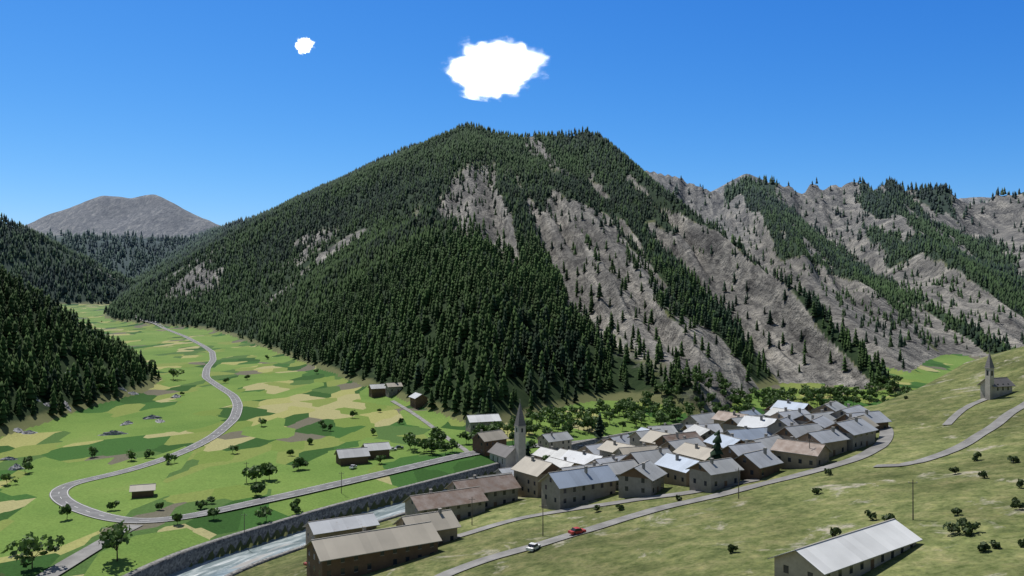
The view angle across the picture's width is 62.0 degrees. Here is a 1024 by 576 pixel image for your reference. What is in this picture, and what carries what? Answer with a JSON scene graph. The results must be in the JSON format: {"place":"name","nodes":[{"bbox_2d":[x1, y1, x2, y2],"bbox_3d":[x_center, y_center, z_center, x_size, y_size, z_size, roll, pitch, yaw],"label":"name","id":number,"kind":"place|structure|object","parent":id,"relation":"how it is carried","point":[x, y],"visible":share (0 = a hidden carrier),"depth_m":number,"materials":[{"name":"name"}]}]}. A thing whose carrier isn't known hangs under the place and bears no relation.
{"place":"outdoors","nodes":[
{"label":"outdoors","id":0,"kind":"place"},
{"bbox_2d":[36,524,141,575],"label":"river road","id":1,"kind":"structure","parent":0,"point":[64,565],"depth_m":232.94,"materials":[{"name":"grey asphalt"}]},
{"bbox_2d":[49,314,589,522],"bbox_3d":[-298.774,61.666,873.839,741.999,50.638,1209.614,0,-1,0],"label":"road","id":2,"kind":"structure","parent":0,"point":[59,495],"depth_m":336.68,"materials":[{"name":"grey asphalt"}]},
{"bbox_2d":[168,432,682,575],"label":"river","id":3,"kind":"structure","parent":0,"point":[225,564],"depth_m":260.38,"materials":[{"name":"liquid"}]},
{"bbox_2d":[391,400,468,451],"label":"farm track","id":4,"kind":"structure","parent":0,"point":[464,449],"depth_m":489.97,"materials":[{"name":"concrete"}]},
{"bbox_2d":[0,133,1023,575],"bbox_3d":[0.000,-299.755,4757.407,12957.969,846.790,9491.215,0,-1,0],"label":"terrain","id":5,"kind":"structure","parent":0,"point":[288,399],"depth_m":474.55,"materials":[{"name":"green plant"}]},
{"bbox_2d":[0,371,180,470],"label":"rocks","id":6,"kind":"object","parent":5,"relation":"on","point":[15,466],"visible":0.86,"depth_m":435.29,"materials":[{"name":"grey stone"}]},
{"bbox_2d":[129,483,155,497],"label":"barn","id":7,"kind":"structure","parent":5,"relation":"on","point":[141,490],"depth_m":304.28,"materials":[{"name":"brown wood"}]},
{"bbox_2d":[0,321,533,567],"bbox_3d":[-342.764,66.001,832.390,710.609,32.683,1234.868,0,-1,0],"label":"trees","id":8,"kind":"object","parent":5,"relation":"on","point":[117,536],"depth_m":285.50,"materials":[{"name":"green plant"}]},
{"bbox_2d":[224,512,404,575],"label":"river wall","id":9,"kind":"structure","parent":5,"relation":"on","point":[246,567],"depth_m":248.33,"materials":[{"name":"stone"}]},
{"bbox_2d":[303,512,379,543],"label":"house","id":10,"kind":"structure","parent":5,"relation":"on","point":[324,528],"depth_m":265.29,"materials":[{"name":"grey"}]},
{"bbox_2d":[334,447,369,465],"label":"barn","id":11,"kind":"structure","parent":5,"relation":"on","point":[352,456],"depth_m":363.92,"materials":[{"name":"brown wood"}]},
{"bbox_2d":[303,521,441,575],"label":"house","id":12,"kind":"structure","parent":5,"relation":"on","point":[364,551],"depth_m":205.27,"materials":[{"name":"beige stone"}]},
{"bbox_2d":[361,442,391,458],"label":"barn","id":13,"kind":"structure","parent":5,"relation":"on","point":[379,449],"depth_m":377.28,"materials":[{"name":"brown wood"}]},
{"bbox_2d":[367,384,385,397],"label":"barn","id":14,"kind":"structure","parent":5,"relation":"on","point":[377,390],"depth_m":576.50,"materials":[{"name":"brown wood"}]},
{"bbox_2d":[384,382,402,397],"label":"house","id":15,"kind":"structure","parent":5,"relation":"on","point":[392,389],"depth_m":570.92,"materials":[{"name":"stone"}]},
{"bbox_2d":[409,392,427,408],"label":"barn","id":16,"kind":"structure","parent":5,"relation":"on","point":[418,400],"depth_m":523.63,"materials":[{"name":"brown wood"}]},
{"bbox_2d":[392,508,460,543],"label":"house","id":17,"kind":"structure","parent":5,"relation":"on","point":[446,524],"depth_m":223.77,"materials":[{"name":"brown stone"}]},
{"bbox_2d":[122,414,764,575],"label":"river wall","id":18,"kind":"structure","parent":5,"relation":"on","point":[172,563],"depth_m":284.45,"materials":[{"name":"stone"}]},
{"bbox_2d":[402,486,488,519],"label":"house","id":19,"kind":"structure","parent":5,"relation":"on","point":[459,503],"depth_m":254.80,"materials":[{"name":"brown stone"}]},
{"bbox_2d":[0,222,904,424],"bbox_3d":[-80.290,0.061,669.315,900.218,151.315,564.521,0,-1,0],"label":"forest","id":20,"kind":"object","parent":5,"relation":"on","point":[540,272],"visible":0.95,"depth_m":640.27,"materials":[{"name":"green plant"}]},
{"bbox_2d":[444,473,520,508],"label":"house","id":21,"kind":"structure","parent":5,"relation":"on","point":[499,489],"depth_m":266.77,"materials":[{"name":"brown stone"}]},
{"bbox_2d":[464,413,501,432],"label":"barn","id":22,"kind":"structure","parent":5,"relation":"on","point":[472,421],"depth_m":445.84,"materials":[{"name":"stone"}]},
{"bbox_2d":[471,429,508,455],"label":"house","id":23,"kind":"structure","parent":5,"relation":"on","point":[484,443],"depth_m":392.94,"materials":[{"name":"brown wood"}]},
{"bbox_2d":[468,472,513,478],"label":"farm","id":24,"kind":"object","parent":5,"relation":"on","point":[492,475],"visible":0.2,"depth_m":336.51,"materials":[{"name":"grey stone"}]},
{"bbox_2d":[494,467,513,474],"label":"house","id":25,"kind":"structure","parent":5,"relation":"on","point":[503,470],"depth_m":363.08,"materials":[{"name":"grey stone"}]},
{"bbox_2d":[488,403,525,467],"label":"church","id":26,"kind":"structure","parent":5,"relation":"on","point":[504,456],"depth_m":373.50,"materials":[{"name":"grey stone"}]},
{"bbox_2d":[0,121,1023,352],"bbox_3d":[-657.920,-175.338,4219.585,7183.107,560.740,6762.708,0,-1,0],"label":"forest","id":27,"kind":"object","parent":5,"relation":"on","point":[1001,277],"visible":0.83,"depth_m":1505.25,"materials":[{"name":"green plant"}]},
{"bbox_2d":[511,456,559,497],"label":"house","id":28,"kind":"structure","parent":5,"relation":"on","point":[530,472],"depth_m":271.79,"materials":[{"name":"beige stone"}]},
{"bbox_2d":[532,446,557,459],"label":"house","id":29,"kind":"structure","parent":5,"relation":"on","point":[540,452],"depth_m":387.87,"materials":[{"name":"grey stone"}]},
{"bbox_2d":[535,431,573,449],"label":"house","id":30,"kind":"structure","parent":5,"relation":"on","point":[562,440],"depth_m":415.70,"materials":[{"name":"grey stone"}]},
{"bbox_2d":[550,448,567,458],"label":"house","id":31,"kind":"structure","parent":5,"relation":"on","point":[559,453],"depth_m":326.12,"materials":[{"name":"grey stone"}]},
{"bbox_2d":[545,456,576,467],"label":"house","id":32,"kind":"structure","parent":5,"relation":"on","point":[560,463],"depth_m":290.27,"materials":[{"name":"grey stone"}]},
{"bbox_2d":[538,465,618,509],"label":"house","id":33,"kind":"structure","parent":5,"relation":"on","point":[563,489],"depth_m":246.48,"materials":[{"name":"grey stone"}]},
{"bbox_2d":[244,365,913,535],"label":"utility poles","id":34,"kind":"object","parent":5,"relation":"on","point":[246,463],"visible":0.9,"depth_m":219.75,"materials":[{"name":"brown wood"}]},
{"bbox_2d":[557,461,601,470],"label":"house","id":35,"kind":"structure","parent":5,"relation":"on","point":[594,463],"depth_m":269.64,"materials":[{"name":"grey stone"}]},
{"bbox_2d":[560,449,603,464],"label":"house","id":36,"kind":"structure","parent":5,"relation":"on","point":[579,457],"depth_m":304.75,"materials":[{"name":"grey stone"}]},
{"bbox_2d":[576,443,602,454],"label":"house","id":37,"kind":"structure","parent":5,"relation":"on","point":[591,448],"depth_m":329.09,"materials":[{"name":"grey stone"}]},
{"bbox_2d":[595,436,610,443],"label":"house","id":38,"kind":"structure","parent":5,"relation":"on","point":[601,440],"depth_m":355.18,"materials":[{"name":"grey stone"}]},
{"bbox_2d":[587,454,627,463],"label":"house","id":39,"kind":"structure","parent":5,"relation":"on","point":[607,459],"depth_m":277.95,"materials":[{"name":"grey stone"}]},
{"bbox_2d":[601,434,629,443],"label":"house","id":40,"kind":"structure","parent":5,"relation":"on","point":[620,438],"depth_m":342.46,"materials":[{"name":"grey stone"}]},
{"bbox_2d":[597,440,634,456],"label":"house","id":41,"kind":"structure","parent":5,"relation":"on","point":[607,448],"depth_m":316.28,"materials":[{"name":"beige stone"}]},
{"bbox_2d":[599,458,638,488],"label":"house","id":42,"kind":"structure","parent":5,"relation":"on","point":[617,467],"depth_m":261.05,"materials":[{"name":"grey stone"}]},
{"bbox_2d":[526,413,723,459],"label":"conifer trees","id":43,"kind":"object","parent":5,"relation":"on","point":[715,452],"visible":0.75,"depth_m":249.85,"materials":[{"name":"green plant"}]},
{"bbox_2d":[612,443,658,455],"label":"house","id":44,"kind":"structure","parent":5,"relation":"on","point":[624,450],"depth_m":289.54,"materials":[{"name":"beige stone"}]},
{"bbox_2d":[615,460,667,497],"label":"house","id":45,"kind":"structure","parent":5,"relation":"on","point":[644,479],"depth_m":242.47,"materials":[{"name":"grey stone"}]},
{"bbox_2d":[627,427,662,445],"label":"house","id":46,"kind":"structure","parent":5,"relation":"on","point":[635,437],"depth_m":329.43,"materials":[{"name":"grey stone"}]},
{"bbox_2d":[620,447,672,463],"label":"house","id":47,"kind":"structure","parent":5,"relation":"on","point":[654,456],"depth_m":269.25,"materials":[{"name":"grey stone"}]},
{"bbox_2d":[637,427,659,430],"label":"house","id":48,"kind":"structure","parent":5,"relation":"on","point":[641,428],"depth_m":350.50,"materials":[{"name":"grey stone"}]},
{"bbox_2d":[639,430,671,445],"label":"house","id":49,"kind":"structure","parent":5,"relation":"on","point":[649,437],"depth_m":318.33,"materials":[{"name":"beige stone"}]},
{"bbox_2d":[403,367,912,460],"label":"trees","id":50,"kind":"object","parent":5,"relation":"on","point":[587,421],"visible":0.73,"depth_m":515.66,"materials":[{"name":"green plant"}]},
{"bbox_2d":[646,423,677,433],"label":"house","id":51,"kind":"structure","parent":5,"relation":"on","point":[670,429],"depth_m":361.90,"materials":[{"name":"grey stone"}]},
{"bbox_2d":[655,452,700,485],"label":"house","id":52,"kind":"structure","parent":5,"relation":"on","point":[674,466],"depth_m":250.37,"materials":[{"name":"grey metal"}]},
{"bbox_2d":[652,431,704,446],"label":"house","id":53,"kind":"structure","parent":5,"relation":"on","point":[661,440],"depth_m":300.07,"materials":[{"name":"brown wood"}]},
{"bbox_2d":[655,436,705,453],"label":"house","id":54,"kind":"structure","parent":5,"relation":"on","point":[672,445],"depth_m":286.47,"materials":[{"name":"grey stone"}]},
{"bbox_2d":[672,442,712,461],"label":"house","id":55,"kind":"structure","parent":5,"relation":"on","point":[696,451],"depth_m":272.51,"materials":[{"name":"beige stone"}]},
{"bbox_2d":[680,411,714,425],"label":"house","id":56,"kind":"structure","parent":5,"relation":"on","point":[703,418],"depth_m":355.50,"materials":[{"name":"grey stone"}]},
{"bbox_2d":[683,424,715,444],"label":"house","id":57,"kind":"structure","parent":5,"relation":"on","point":[705,433],"depth_m":310.08,"materials":[{"name":"grey stone"}]},
{"bbox_2d":[680,422,722,432],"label":"house","id":58,"kind":"structure","parent":5,"relation":"on","point":[715,427],"depth_m":333.97,"materials":[{"name":"grey stone"}]},
{"bbox_2d":[685,457,743,492],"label":"house","id":59,"kind":"structure","parent":5,"relation":"on","point":[711,475],"depth_m":235.96,"materials":[{"name":"grey stone"}]},
{"bbox_2d":[703,433,744,448],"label":"house","id":60,"kind":"structure","parent":5,"relation":"on","point":[727,440],"depth_m":281.82,"materials":[{"name":"grey stone"}]},
{"bbox_2d":[711,410,748,428],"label":"house","id":61,"kind":"structure","parent":5,"relation":"on","point":[719,417],"depth_m":350.57,"materials":[{"name":"beige stone"}]},
{"bbox_2d":[721,414,763,431],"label":"house","id":62,"kind":"structure","parent":5,"relation":"on","point":[730,423],"depth_m":327.08,"materials":[{"name":"grey stone"}]},
{"bbox_2d":[720,439,770,458],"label":"house","id":63,"kind":"structure","parent":5,"relation":"on","point":[733,451],"depth_m":256.12,"materials":[{"name":"grey wood"}]},
{"bbox_2d":[722,426,772,441],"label":"house","id":64,"kind":"structure","parent":5,"relation":"on","point":[750,434],"depth_m":292.01,"materials":[{"name":"grey stone"}]},
{"bbox_2d":[738,408,764,416],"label":"house","id":65,"kind":"structure","parent":5,"relation":"on","point":[753,411],"depth_m":361.85,"materials":[{"name":"grey stone"}]},
{"bbox_2d":[737,415,777,428],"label":"house","id":66,"kind":"structure","parent":5,"relation":"on","point":[749,421],"depth_m":308.25,"materials":[{"name":"grey stone"}]},
{"bbox_2d":[733,447,783,479],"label":"house","id":67,"kind":"structure","parent":5,"relation":"on","point":[761,463],"depth_m":241.22,"materials":[{"name":"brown wood"}]},
{"bbox_2d":[748,434,783,453],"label":"house","id":68,"kind":"structure","parent":5,"relation":"on","point":[767,441],"depth_m":265.79,"materials":[{"name":"grey stone"}]},
{"bbox_2d":[762,404,773,416],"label":"house","id":69,"kind":"structure","parent":5,"relation":"on","point":[767,409],"depth_m":354.26,"materials":[{"name":"grey stone"}]},
{"bbox_2d":[764,407,790,416],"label":"house","id":70,"kind":"structure","parent":5,"relation":"on","point":[772,411],"depth_m":332.06,"materials":[{"name":"grey stone"}]},
{"bbox_2d":[765,414,799,433],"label":"house","id":71,"kind":"structure","parent":5,"relation":"on","point":[776,426],"depth_m":294.15,"materials":[{"name":"grey stone"}]},
{"bbox_2d":[769,408,810,419],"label":"house","id":72,"kind":"structure","parent":5,"relation":"on","point":[793,413],"depth_m":313.23,"materials":[{"name":"grey stone"}]},
{"bbox_2d":[770,399,813,412],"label":"house","id":73,"kind":"structure","parent":5,"relation":"on","point":[792,405],"depth_m":339.70,"materials":[{"name":"grey stone"}]},
{"bbox_2d":[773,422,822,440],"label":"house","id":74,"kind":"structure","parent":5,"relation":"on","point":[787,432],"depth_m":272.15,"materials":[{"name":"grey stone"}]},
{"bbox_2d":[770,436,831,468],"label":"house","id":75,"kind":"structure","parent":5,"relation":"on","point":[791,453],"depth_m":245.16,"materials":[{"name":"brown stone"}]},
{"bbox_2d":[592,396,1023,552],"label":"hill shrubs","id":76,"kind":"object","parent":5,"relation":"on","point":[968,529],"depth_m":167.49,"materials":[{"name":"green plant"}]},
{"bbox_2d":[793,409,836,424],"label":"house","id":77,"kind":"structure","parent":5,"relation":"on","point":[803,419],"depth_m":298.69,"materials":[{"name":"grey stone"}]},
{"bbox_2d":[801,415,834,427],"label":"house","id":78,"kind":"structure","parent":5,"relation":"on","point":[822,421],"depth_m":284.90,"materials":[{"name":"grey stone"}]},
{"bbox_2d":[794,427,850,457],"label":"house","id":79,"kind":"structure","parent":5,"relation":"on","point":[834,439],"depth_m":254.36,"materials":[{"name":"grey stone"}]},
{"bbox_2d":[811,401,843,412],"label":"house","id":80,"kind":"structure","parent":5,"relation":"on","point":[833,406],"depth_m":315.65,"materials":[{"name":"grey stone"}]},
{"bbox_2d":[812,401,846,409],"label":"house","id":81,"kind":"structure","parent":5,"relation":"on","point":[831,401],"depth_m":331.25,"materials":[{"name":"grey stone"}]},
{"bbox_2d":[767,518,922,575],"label":"shed","id":82,"kind":"structure","parent":5,"relation":"on","point":[860,552],"depth_m":143.43,"materials":[{"name":"grey metal"}]},
{"bbox_2d":[821,417,877,450],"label":"house","id":83,"kind":"structure","parent":5,"relation":"on","point":[859,432],"depth_m":261.27,"materials":[{"name":"grey stone"}]},
{"bbox_2d":[831,404,868,417],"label":"house","id":84,"kind":"structure","parent":5,"relation":"on","point":[851,409],"depth_m":302.70,"materials":[{"name":"grey stone"}]},
{"bbox_2d":[833,410,891,430],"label":"house","id":85,"kind":"structure","parent":5,"relation":"on","point":[880,419],"depth_m":289.44,"materials":[{"name":"grey stone"}]},
{"bbox_2d":[847,414,878,437],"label":"house","id":86,"kind":"structure","parent":5,"relation":"on","point":[869,421],"depth_m":275.93,"materials":[{"name":"grey stone"}]},
{"bbox_2d":[977,349,1015,399],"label":"chapel","id":87,"kind":"structure","parent":5,"relation":"on","point":[991,387],"depth_m":303.95,"materials":[{"name":"white paint"}]},
{"bbox_2d":[0,0,1023,226],"label":"sky","id":88,"kind":"structure","parent":0,"point":[222,111],"materials":[{"name":"blue"}]},
{"bbox_2d":[457,479,758,537],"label":"village road","id":89,"kind":"structure","parent":0,"point":[580,507],"depth_m":237.04,"materials":[{"name":"grey asphalt"}]},
{"bbox_2d":[435,425,893,575],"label":"road","id":90,"kind":"structure","parent":0,"point":[884,438],"depth_m":224.31,"materials":[{"name":"grey asphalt"}]},
{"bbox_2d":[526,542,540,550],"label":"car","id":91,"kind":"object","parent":90,"relation":"on","point":[532,546],"visible":1,"depth_m":198.46,"materials":[{"name":"white paint"}]},
{"bbox_2d":[568,527,585,534],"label":"car","id":92,"kind":"object","parent":90,"relation":"on","point":[575,530],"visible":1,"depth_m":206.64,"materials":[{"name":"red paint"}]},
{"bbox_2d":[873,402,1023,466],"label":"road","id":93,"kind":"structure","parent":0,"point":[995,424],"depth_m":242.55,"materials":[{"name":"grey asphalt"}]},
{"bbox_2d":[942,398,986,424],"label":"path","id":94,"kind":"structure","parent":0,"point":[952,418],"depth_m":292.22,"materials":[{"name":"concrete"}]}
]}

